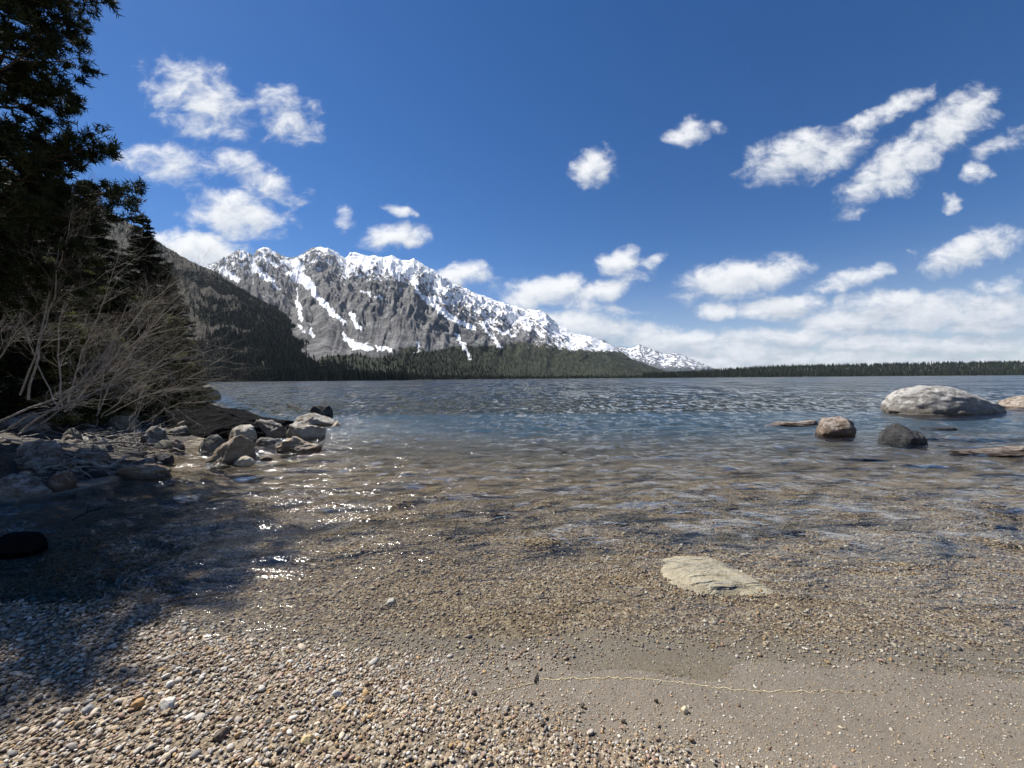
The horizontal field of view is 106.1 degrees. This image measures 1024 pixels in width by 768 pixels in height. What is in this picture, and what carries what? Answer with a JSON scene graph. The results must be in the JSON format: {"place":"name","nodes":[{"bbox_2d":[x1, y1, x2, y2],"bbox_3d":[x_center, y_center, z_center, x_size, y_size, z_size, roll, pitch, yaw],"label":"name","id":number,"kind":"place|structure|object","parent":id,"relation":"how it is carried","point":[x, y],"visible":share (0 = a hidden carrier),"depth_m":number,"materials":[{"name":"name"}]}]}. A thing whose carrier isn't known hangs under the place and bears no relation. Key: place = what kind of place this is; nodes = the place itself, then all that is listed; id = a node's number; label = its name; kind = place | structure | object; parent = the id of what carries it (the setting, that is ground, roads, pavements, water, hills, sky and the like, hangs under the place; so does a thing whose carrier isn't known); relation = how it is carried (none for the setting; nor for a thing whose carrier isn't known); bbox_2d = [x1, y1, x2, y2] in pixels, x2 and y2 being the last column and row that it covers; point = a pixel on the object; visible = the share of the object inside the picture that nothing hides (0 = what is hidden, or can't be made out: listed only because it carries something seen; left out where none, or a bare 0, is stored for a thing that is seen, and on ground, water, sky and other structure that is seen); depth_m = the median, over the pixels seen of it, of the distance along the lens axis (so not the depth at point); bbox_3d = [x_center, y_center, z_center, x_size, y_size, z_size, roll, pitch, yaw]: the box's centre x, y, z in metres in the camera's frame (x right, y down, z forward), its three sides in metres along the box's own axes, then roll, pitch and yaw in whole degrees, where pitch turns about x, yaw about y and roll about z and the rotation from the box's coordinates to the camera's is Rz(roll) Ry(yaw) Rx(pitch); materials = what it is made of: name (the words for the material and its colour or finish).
{"place":"outdoors","nodes":[
{"label":"outdoors","id":0,"kind":"place"},
{"bbox_2d":[7,168,299,369],"bbox_3d":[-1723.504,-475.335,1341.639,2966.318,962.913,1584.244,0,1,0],"label":"hill","id":1,"kind":"structure","parent":0,"point":[207,291],"depth_m":1270.32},
{"bbox_2d":[3,173,372,374],"bbox_3d":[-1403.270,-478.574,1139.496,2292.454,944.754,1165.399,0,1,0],"label":"forest","id":2,"kind":"object","parent":1,"relation":"on","point":[277,358],"visible":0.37,"depth_m":977.40,"materials":[{"name":"plant"}]},
{"bbox_2d":[0,586,767,767],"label":"gravel","id":3,"kind":"structure","parent":0,"point":[62,710],"depth_m":1.77,"materials":[{"name":"gravel"}]},
{"bbox_2d":[158,697,175,710],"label":"pebble","id":4,"kind":"object","parent":3,"relation":"on","point":[166,703],"visible":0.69,"depth_m":1.75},
{"bbox_2d":[202,247,669,378],"bbox_3d":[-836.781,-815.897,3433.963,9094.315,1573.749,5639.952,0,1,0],"label":"mountain","id":5,"kind":"structure","parent":0,"point":[328,301],"depth_m":2421.56,"materials":[{"name":"stone"}]},
{"bbox_2d":[304,342,669,376],"bbox_3d":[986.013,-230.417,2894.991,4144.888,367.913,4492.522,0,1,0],"label":"forest","id":6,"kind":"object","parent":5,"relation":"on","point":[454,365],"visible":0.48,"depth_m":1338.85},
{"bbox_2d":[0,364,1023,767],"bbox_3d":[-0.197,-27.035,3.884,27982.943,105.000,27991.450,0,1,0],"label":"ground","id":7,"kind":"structure","parent":0,"point":[820,680],"depth_m":3.13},
{"bbox_2d":[0,448,13,478],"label":"rock","id":8,"kind":"object","parent":7,"relation":"on","point":[6,468],"visible":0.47,"depth_m":5.40,"materials":[{"name":"grey stone"}]},
{"bbox_2d":[8,443,20,448],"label":"stone","id":9,"kind":"object","parent":7,"relation":"on","point":[13,445],"visible":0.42,"depth_m":6.45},
{"bbox_2d":[0,531,47,559],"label":"rock","id":10,"kind":"object","parent":7,"relation":"on","point":[21,544],"visible":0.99,"depth_m":3.46,"materials":[{"name":"stone"}]},
{"bbox_2d":[0,474,53,497],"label":"rock","id":11,"kind":"object","parent":7,"relation":"on","point":[22,486],"visible":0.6,"depth_m":5.08,"materials":[{"name":"grey stone"}]},
{"bbox_2d":[7,411,51,431],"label":"rock","id":12,"kind":"object","parent":7,"relation":"on","point":[25,422],"visible":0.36,"depth_m":8.48,"materials":[{"name":"grey stone"}]},
{"bbox_2d":[23,460,41,467],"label":"stone","id":13,"kind":"object","parent":7,"relation":"on","point":[36,463],"visible":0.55,"depth_m":5.86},
{"bbox_2d":[0,253,77,406],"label":"young fir","id":14,"kind":"object","parent":7,"relation":"on","point":[5,393],"visible":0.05,"depth_m":9.95,"materials":[{"name":"green plant"}]},
{"bbox_2d":[13,440,67,467],"bbox_3d":[-7.432,1.172,6.083,0.749,0.577,0.487,0,1,16],"label":"rock","id":15,"kind":"object","parent":7,"relation":"on","point":[44,451],"visible":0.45,"depth_m":6.01,"materials":[{"name":"grey stone"}]},
{"bbox_2d":[37,425,47,431],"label":"stone","id":16,"kind":"object","parent":7,"relation":"on","point":[40,429],"visible":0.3,"depth_m":8.55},
{"bbox_2d":[33,467,52,473],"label":"stone","id":17,"kind":"object","parent":7,"relation":"on","point":[42,471],"visible":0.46,"depth_m":5.72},
{"bbox_2d":[18,422,67,433],"bbox_3d":[-10.560,0.941,8.697,0.262,0.185,1.674,-1,1,-22],"label":"driftwood log","id":18,"kind":"object","parent":7,"relation":"on","point":[33,428],"visible":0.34,"depth_m":8.29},
{"bbox_2d":[0,303,95,417],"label":"young fir","id":19,"kind":"object","parent":7,"relation":"on","point":[20,362],"visible":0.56,"depth_m":8.98,"materials":[{"name":"green plant"}]},
{"bbox_2d":[0,171,115,394],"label":"fir tree","id":20,"kind":"object","parent":7,"relation":"on","point":[64,252],"visible":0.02,"depth_m":13.00,"materials":[{"name":"green plant"}]},
{"bbox_2d":[41,456,75,468],"bbox_3d":[-6.839,1.184,5.835,0.060,0.111,0.453,0,1,0],"label":"driftwood stick","id":21,"kind":"object","parent":7,"relation":"on","point":[58,464],"visible":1,"depth_m":5.82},
{"bbox_2d":[44,469,76,491],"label":"rock","id":22,"kind":"object","parent":7,"relation":"on","point":[59,481],"visible":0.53,"depth_m":5.33,"materials":[{"name":"grey stone"}]},
{"bbox_2d":[58,441,70,445],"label":"stone","id":23,"kind":"object","parent":7,"relation":"on","point":[61,443],"visible":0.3,"depth_m":7.10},
{"bbox_2d":[0,257,131,408],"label":"young fir","id":24,"kind":"object","parent":7,"relation":"on","point":[50,319],"visible":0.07,"depth_m":10.43,"materials":[{"name":"green plant"}]},
{"bbox_2d":[62,434,77,439],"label":"stone","id":25,"kind":"object","parent":7,"relation":"on","point":[68,436],"visible":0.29,"depth_m":7.94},
{"bbox_2d":[61,428,82,439],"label":"rock","id":26,"kind":"object","parent":7,"relation":"on","point":[74,432],"visible":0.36,"depth_m":8.05,"materials":[{"name":"stone"}]},
{"bbox_2d":[16,310,130,426],"bbox_3d":[-11.101,-0.358,9.751,2.146,2.993,2.205,0,1,0],"label":"young fir","id":27,"kind":"object","parent":7,"relation":"on","point":[72,350],"visible":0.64,"depth_m":9.40,"materials":[{"name":"green plant"}]},
{"bbox_2d":[0,0,148,316],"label":"pine tree","id":28,"kind":"object","parent":7,"relation":"on","point":[18,80],"visible":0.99,"depth_m":7.22,"materials":[{"name":"green plant"}]},
{"bbox_2d":[0,161,151,399],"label":"bare shrub","id":29,"kind":"object","parent":7,"relation":"on","point":[37,351],"visible":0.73,"depth_m":7.61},
{"bbox_2d":[54,439,103,446],"bbox_3d":[-8.403,1.149,7.397,1.614,0.132,0.215,0,1,15],"label":"driftwood stick","id":30,"kind":"object","parent":7,"relation":"on","point":[82,445],"visible":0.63,"depth_m":7.30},
{"bbox_2d":[62,439,98,446],"bbox_3d":[-7.855,1.074,7.065,0.157,0.142,1.122,-1,1,-21],"label":"driftwood stick","id":31,"kind":"object","parent":7,"relation":"on","point":[76,444],"visible":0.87,"depth_m":6.97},
{"bbox_2d":[4,267,163,404],"bbox_3d":[-12.625,-1.200,11.118,3.402,4.448,3.474,0,1,0],"label":"young fir","id":32,"kind":"object","parent":7,"relation":"on","point":[81,306],"visible":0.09,"depth_m":11.17,"materials":[{"name":"green plant"}]},
{"bbox_2d":[63,444,106,456],"bbox_3d":[-7.480,1.114,6.624,0.619,0.196,1.073,0,1,0],"label":"driftwood log","id":33,"kind":"object","parent":7,"relation":"on","point":[71,454],"visible":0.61,"depth_m":6.47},
{"bbox_2d":[81,704,94,715],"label":"pebble","id":34,"kind":"object","parent":7,"relation":"on","point":[87,709],"visible":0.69,"depth_m":1.72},
{"bbox_2d":[82,428,99,436],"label":"stone","id":35,"kind":"object","parent":7,"relation":"on","point":[94,430],"visible":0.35,"depth_m":8.64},
{"bbox_2d":[78,451,112,465],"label":"rock","id":36,"kind":"object","parent":7,"relation":"on","point":[102,456],"visible":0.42,"depth_m":6.32,"materials":[{"name":"grey stone"}]},
{"bbox_2d":[72,454,133,466],"bbox_3d":[-6.783,1.282,6.558,0.533,0.146,0.810,0,1,0],"label":"driftwood log","id":37,"kind":"object","parent":36,"relation":"on","point":[94,463],"visible":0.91,"depth_m":6.19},
{"bbox_2d":[90,445,107,452],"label":"stone","id":38,"kind":"object","parent":7,"relation":"on","point":[96,448],"visible":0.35,"depth_m":7.06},
{"bbox_2d":[92,436,109,444],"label":"rock","id":39,"kind":"object","parent":7,"relation":"on","point":[97,438],"visible":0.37,"depth_m":7.89,"materials":[{"name":"white stone"}]},
{"bbox_2d":[48,322,166,424],"bbox_3d":[-10.839,-0.232,10.444,2.155,2.884,2.256,0,1,42],"label":"young fir","id":40,"kind":"object","parent":7,"relation":"on","point":[111,400],"visible":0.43,"depth_m":10.38,"materials":[{"name":"green plant"}]},
{"bbox_2d":[104,444,113,452],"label":"stone","id":41,"kind":"object","parent":7,"relation":"on","point":[108,446],"visible":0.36,"depth_m":7.32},
{"bbox_2d":[2,200,218,411],"bbox_3d":[-9.167,-1.965,8.692,5.443,5.149,3.222,0,1,0],"label":"bare shrub","id":42,"kind":"object","parent":7,"relation":"on","point":[82,350],"visible":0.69,"depth_m":8.47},
{"bbox_2d":[60,179,162,356],"bbox_3d":[-15.850,-3.369,14.558,4.145,8.690,4.614,0,1,0],"label":"fir tree","id":43,"kind":"object","parent":7,"relation":"on","point":[104,243],"visible":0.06,"depth_m":14.60,"materials":[{"name":"green plant"}]},
{"bbox_2d":[102,426,122,434],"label":"stone","id":44,"kind":"object","parent":7,"relation":"on","point":[111,428],"visible":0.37,"depth_m":9.11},
{"bbox_2d":[84,418,109,432],"bbox_3d":[-9.880,0.956,9.166,1.197,0.373,0.206,0,1,31],"label":"driftwood log","id":45,"kind":"object","parent":44,"relation":"on","point":[96,426],"visible":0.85,"depth_m":9.24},
{"bbox_2d":[107,471,118,475],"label":"stone","id":46,"kind":"object","parent":7,"relation":"on","point":[112,473],"visible":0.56,"depth_m":6.10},
{"bbox_2d":[107,415,142,432],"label":"rock","id":47,"kind":"object","parent":7,"relation":"on","point":[121,422],"visible":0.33,"depth_m":9.58,"materials":[{"name":"stone"}]},
{"bbox_2d":[95,441,155,444],"bbox_3d":[-8.156,1.252,8.316,0.218,0.214,1.241,0,1,27],"label":"driftwood log","id":48,"kind":"object","parent":7,"relation":"on","point":[124,442],"visible":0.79,"depth_m":8.19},
{"bbox_2d":[116,410,134,416],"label":"rock","id":49,"kind":"object","parent":7,"relation":"on","point":[125,412],"visible":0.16,"depth_m":10.95,"materials":[{"name":"white stone"}]},
{"bbox_2d":[0,236,258,433],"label":"bare shrub","id":50,"kind":"object","parent":7,"relation":"on","point":[71,389],"visible":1,"depth_m":7.18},
{"bbox_2d":[105,428,166,437],"bbox_3d":[-9.013,1.172,9.270,0.112,0.094,1.742,-1,1,-8],"label":"driftwood log","id":51,"kind":"object","parent":7,"relation":"on","point":[125,434],"visible":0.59,"depth_m":8.79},
{"bbox_2d":[130,697,144,710],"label":"pebble","id":52,"kind":"object","parent":7,"relation":"on","point":[138,703],"visible":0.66,"depth_m":1.75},
{"bbox_2d":[130,429,144,435],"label":"stone","id":53,"kind":"object","parent":7,"relation":"on","point":[139,430],"visible":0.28,"depth_m":9.42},
{"bbox_2d":[132,450,146,457],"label":"stone","id":54,"kind":"object","parent":7,"relation":"on","point":[143,452],"visible":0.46,"depth_m":7.43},
{"bbox_2d":[84,278,195,415],"bbox_3d":[-12.322,-1.045,12.089,3.536,4.528,3.127,0,1,0],"label":"young fir","id":55,"kind":"object","parent":7,"relation":"on","point":[114,284],"visible":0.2,"depth_m":12.03,"materials":[{"name":"green plant"}]},
{"bbox_2d":[116,463,171,480],"bbox_3d":[-5.920,1.421,6.210,0.843,0.269,0.395,0,1,11],"label":"rock","id":56,"kind":"object","parent":7,"relation":"on","point":[144,471],"visible":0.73,"depth_m":6.07,"materials":[{"name":"beige stone"}]},
{"bbox_2d":[137,458,156,463],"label":"stone","id":57,"kind":"object","parent":7,"relation":"on","point":[148,460],"visible":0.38,"depth_m":6.83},
{"bbox_2d":[140,426,168,443],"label":"rock","id":58,"kind":"object","parent":7,"relation":"on","point":[155,434],"visible":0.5,"depth_m":8.74,"materials":[{"name":"grey stone"}]},
{"bbox_2d":[112,213,200,396],"bbox_3d":[-17.562,-3.474,18.421,4.240,9.451,4.164,-1,1,-21],"label":"fir tree","id":59,"kind":"object","parent":7,"relation":"on","point":[150,266],"visible":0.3,"depth_m":18.27,"materials":[{"name":"green plant"}]},
{"bbox_2d":[153,440,171,449],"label":"stone","id":60,"kind":"object","parent":7,"relation":"on","point":[164,444],"visible":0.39,"depth_m":8.58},
{"bbox_2d":[117,292,209,414],"bbox_3d":[-12.533,-0.947,13.378,3.564,4.450,3.088,0,1,0],"label":"young fir","id":61,"kind":"object","parent":7,"relation":"on","point":[171,366],"visible":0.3,"depth_m":13.32,"materials":[{"name":"green plant"}]},
{"bbox_2d":[152,453,174,465],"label":"rock","id":62,"kind":"object","parent":7,"relation":"on","point":[165,459],"visible":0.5,"depth_m":7.08,"materials":[{"name":"grey stone"}]},
{"bbox_2d":[73,255,264,438],"bbox_3d":[-8.139,-0.829,9.276,4.079,4.724,2.374,-1,1,-12],"label":"bare shrub","id":63,"kind":"object","parent":7,"relation":"on","point":[185,309],"visible":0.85,"depth_m":9.12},
{"bbox_2d":[165,680,173,688],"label":"pebble","id":64,"kind":"object","parent":7,"relation":"on","point":[168,683],"visible":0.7,"depth_m":1.88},
{"bbox_2d":[170,440,184,453],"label":"rock","id":65,"kind":"object","parent":7,"relation":"on","point":[179,444],"visible":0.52,"depth_m":8.37,"materials":[{"name":"grey stone"}]},
{"bbox_2d":[92,333,267,429],"bbox_3d":[-7.608,-0.223,8.808,3.227,2.495,2.235,-1,1,-16],"label":"bare shrub","id":66,"kind":"object","parent":7,"relation":"on","point":[143,385],"visible":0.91,"depth_m":8.67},
{"bbox_2d":[142,314,219,409],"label":"young fir","id":67,"kind":"object","parent":7,"relation":"on","point":[180,333],"visible":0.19,"depth_m":15.06,"materials":[{"name":"green plant"}]},
{"bbox_2d":[152,262,216,397],"bbox_3d":[-20.611,-3.034,22.875,4.513,8.677,4.798,0,1,0],"label":"fir tree","id":68,"kind":"object","parent":7,"relation":"on","point":[169,264],"visible":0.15,"depth_m":23.06,"materials":[{"name":"green plant"}]},
{"bbox_2d":[195,384,220,401],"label":"boulder","id":69,"kind":"object","parent":7,"relation":"on","point":[216,392],"visible":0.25,"depth_m":32.23,"materials":[{"name":"stone"}]},
{"bbox_2d":[198,434,225,455],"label":"rock","id":70,"kind":"object","parent":7,"relation":"on","point":[211,443],"visible":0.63,"depth_m":8.42,"materials":[{"name":"stone"}]},
{"bbox_2d":[212,727,229,742],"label":"pebble","id":71,"kind":"object","parent":7,"relation":"on","point":[221,733],"visible":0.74,"depth_m":1.59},
{"bbox_2d":[162,404,293,440],"bbox_3d":[-8.062,1.131,10.956,3.581,1.126,1.970,0,1,0],"label":"boulder","id":72,"kind":"object","parent":7,"relation":"on","point":[221,422],"visible":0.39,"depth_m":10.57,"materials":[{"name":"stone"}]},
{"bbox_2d":[167,425,189,435],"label":"stone","id":73,"kind":"object","parent":72,"relation":"on","point":[186,430],"visible":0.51,"depth_m":9.92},
{"bbox_2d":[205,435,256,469],"bbox_3d":[-5.448,1.287,7.455,0.782,0.642,0.900,0,1,0],"label":"rock","id":74,"kind":"object","parent":7,"relation":"on","point":[231,451],"visible":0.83,"depth_m":7.14,"materials":[{"name":"beige stone"}]},
{"bbox_2d":[229,424,257,446],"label":"rock","id":75,"kind":"object","parent":7,"relation":"on","point":[248,431],"visible":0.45,"depth_m":9.52,"materials":[{"name":"white stone"}]},
{"bbox_2d":[255,419,286,441],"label":"rock","id":76,"kind":"object","parent":7,"relation":"on","point":[270,428],"visible":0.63,"depth_m":10.40,"materials":[{"name":"grey stone"}]},
{"bbox_2d":[198,368,407,381],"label":"forest","id":77,"kind":"object","parent":7,"relation":"on","point":[279,375],"visible":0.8,"depth_m":630.76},
{"bbox_2d":[300,734,313,747],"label":"pebble","id":78,"kind":"object","parent":7,"relation":"on","point":[308,739],"visible":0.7,"depth_m":1.56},
{"bbox_2d":[365,695,372,704],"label":"pebble","id":79,"kind":"object","parent":7,"relation":"on","point":[368,699],"visible":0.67,"depth_m":1.79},
{"bbox_2d":[387,598,395,604],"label":"pebble","id":80,"kind":"object","parent":7,"relation":"on","point":[391,601],"visible":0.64,"depth_m":2.67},
{"bbox_2d":[399,373,711,379],"bbox_3d":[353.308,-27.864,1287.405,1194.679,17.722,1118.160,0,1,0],"label":"forest","id":81,"kind":"object","parent":7,"relation":"on","point":[433,377],"visible":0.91,"depth_m":1329.30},
{"bbox_2d":[473,676,878,697],"bbox_3d":[0.780,1.478,1.882,1.931,0.016,0.134,0,1,0],"label":"foam line","id":82,"kind":"object","parent":7,"relation":"on","point":[671,682],"visible":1,"depth_m":1.89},
{"bbox_2d":[681,706,687,713],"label":"pebble","id":83,"kind":"object","parent":7,"relation":"on","point":[684,709],"visible":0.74,"depth_m":1.71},
{"bbox_2d":[660,556,772,595],"bbox_3d":[1.637,1.687,3.076,1.554,0.438,1.119,0,1,0],"label":"rock","id":84,"kind":"object","parent":7,"relation":"on","point":[733,580],"visible":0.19,"depth_m":2.97,"materials":[{"name":"beige stone"}]},
{"bbox_2d":[642,360,1023,377],"bbox_3d":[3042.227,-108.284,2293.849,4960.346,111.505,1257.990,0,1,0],"label":"forest","id":85,"kind":"object","parent":7,"relation":"on","point":[915,369],"visible":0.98,"depth_m":2147.99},
{"bbox_2d":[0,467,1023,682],"bbox_3d":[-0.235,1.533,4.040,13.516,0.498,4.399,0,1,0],"label":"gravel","id":86,"kind":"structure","parent":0,"point":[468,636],"depth_m":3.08,"materials":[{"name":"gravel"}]},
{"bbox_2d":[0,375,1023,669],"bbox_3d":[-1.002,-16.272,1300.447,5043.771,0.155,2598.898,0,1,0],"label":"water","id":87,"kind":"structure","parent":0,"point":[572,451],"depth_m":6.37,"materials":[{"name":"liquid"}]},
{"bbox_2d":[72,505,117,520],"bbox_3d":[-4.777,1.425,4.392,0.225,0.110,0.452,0,1,0],"label":"twig","id":88,"kind":"object","parent":87,"relation":"on","point":[86,512],"visible":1,"depth_m":4.38,"materials":[{"name":"brown wood"}]},
{"bbox_2d":[84,469,107,477],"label":"stone","id":89,"kind":"object","parent":87,"relation":"on","point":[97,474],"visible":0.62,"depth_m":5.92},
{"bbox_2d":[168,592,233,601],"bbox_3d":[-2.166,1.482,2.689,0.394,0.016,0.025,-1,1,-13],"label":"twig","id":90,"kind":"object","parent":87,"relation":"on","point":[197,596],"visible":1,"depth_m":2.68,"materials":[{"name":"brown wood"}]},
{"bbox_2d":[234,456,254,466],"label":"rock","id":91,"kind":"object","parent":87,"relation":"on","point":[245,461],"visible":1,"depth_m":6.98,"materials":[{"name":"beige stone"}]},
{"bbox_2d":[260,455,272,460],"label":"rock","id":92,"kind":"object","parent":87,"relation":"on","point":[267,458],"visible":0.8,"depth_m":7.39,"materials":[{"name":"beige stone"}]},
{"bbox_2d":[256,437,277,445],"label":"rock","id":93,"kind":"object","parent":87,"relation":"in","point":[264,441],"visible":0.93,"depth_m":9.26,"materials":[{"name":"grey stone"}]},
{"bbox_2d":[275,436,322,456],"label":"rock","id":94,"kind":"object","parent":87,"relation":"in","point":[295,445],"visible":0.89,"depth_m":8.17,"materials":[{"name":"beige stone"}]},
{"bbox_2d":[286,421,326,442],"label":"rock","id":95,"kind":"object","parent":87,"relation":"in","point":[304,431],"visible":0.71,"depth_m":9.93,"materials":[{"name":"white stone"}]},
{"bbox_2d":[295,413,334,428],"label":"rock","id":96,"kind":"object","parent":87,"relation":"in","point":[315,419],"visible":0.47,"depth_m":12.93,"materials":[{"name":"white stone"}]},
{"bbox_2d":[310,406,332,416],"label":"rock","id":97,"kind":"object","parent":87,"relation":"in","point":[326,411],"visible":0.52,"depth_m":16.44,"materials":[{"name":"grey stone"}]},
{"bbox_2d":[764,420,817,426],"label":"rock","id":98,"kind":"object","parent":87,"relation":"on","point":[801,423],"visible":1,"depth_m":12.03,"materials":[{"name":"brown stone"}]},
{"bbox_2d":[814,416,856,441],"bbox_3d":[8.462,1.174,10.088,0.859,0.650,0.728,0,1,16],"label":"rock","id":99,"kind":"object","parent":87,"relation":"in","point":[831,428],"visible":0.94,"depth_m":9.84,"materials":[{"name":"brown stone"}]},
{"bbox_2d":[877,423,928,448],"bbox_3d":[8.990,1.185,8.839,0.933,0.561,0.653,0,1,0],"label":"rock","id":100,"kind":"object","parent":87,"relation":"in","point":[897,434],"visible":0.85,"depth_m":8.69,"materials":[{"name":"grey stone"}]},
{"bbox_2d":[920,427,957,430],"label":"rock","id":101,"kind":"object","parent":87,"relation":"on","point":[944,428],"visible":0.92,"depth_m":10.79,"materials":[{"name":"grey stone"}]},
{"bbox_2d":[881,385,1006,420],"bbox_3d":[18.080,0.776,16.310,4.464,1.467,2.768,0,1,0],"label":"boulder","id":102,"kind":"object","parent":87,"relation":"in","point":[922,400],"visible":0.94,"depth_m":15.38,"materials":[{"name":"stone"}]},
{"bbox_2d":[949,446,1023,457],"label":"rock","id":103,"kind":"object","parent":87,"relation":"in","point":[1009,451],"visible":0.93,"depth_m":7.39,"materials":[{"name":"brown stone"}]},
{"bbox_2d":[998,395,1023,411],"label":"boulder","id":104,"kind":"object","parent":87,"relation":"in","point":[1014,402],"visible":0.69,"depth_m":17.91,"materials":[{"name":"brown stone"}]},
{"bbox_2d":[0,0,1023,369],"label":"sky","id":105,"kind":"structure","parent":0,"point":[716,184],"materials":[{"name":"blue"}]},
{"bbox_2d":[141,631,1023,767],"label":"gravel","id":106,"kind":"structure","parent":0,"point":[317,661],"depth_m":1.85,"materials":[{"name":"gravel"}]},
{"bbox_2d":[330,689,341,699],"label":"pebble","id":107,"kind":"object","parent":106,"relation":"on","point":[336,693],"visible":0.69,"depth_m":1.82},
{"bbox_2d":[599,339,644,363],"bbox_3d":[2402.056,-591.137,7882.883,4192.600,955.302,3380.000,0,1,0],"label":"mountain","id":108,"kind":"structure","parent":0,"point":[628,355],"depth_m":8713.06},
{"bbox_2d":[617,345,714,371],"bbox_3d":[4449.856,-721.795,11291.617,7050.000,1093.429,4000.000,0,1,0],"label":"mountain","id":109,"kind":"structure","parent":0,"point":[674,361],"depth_m":11576.78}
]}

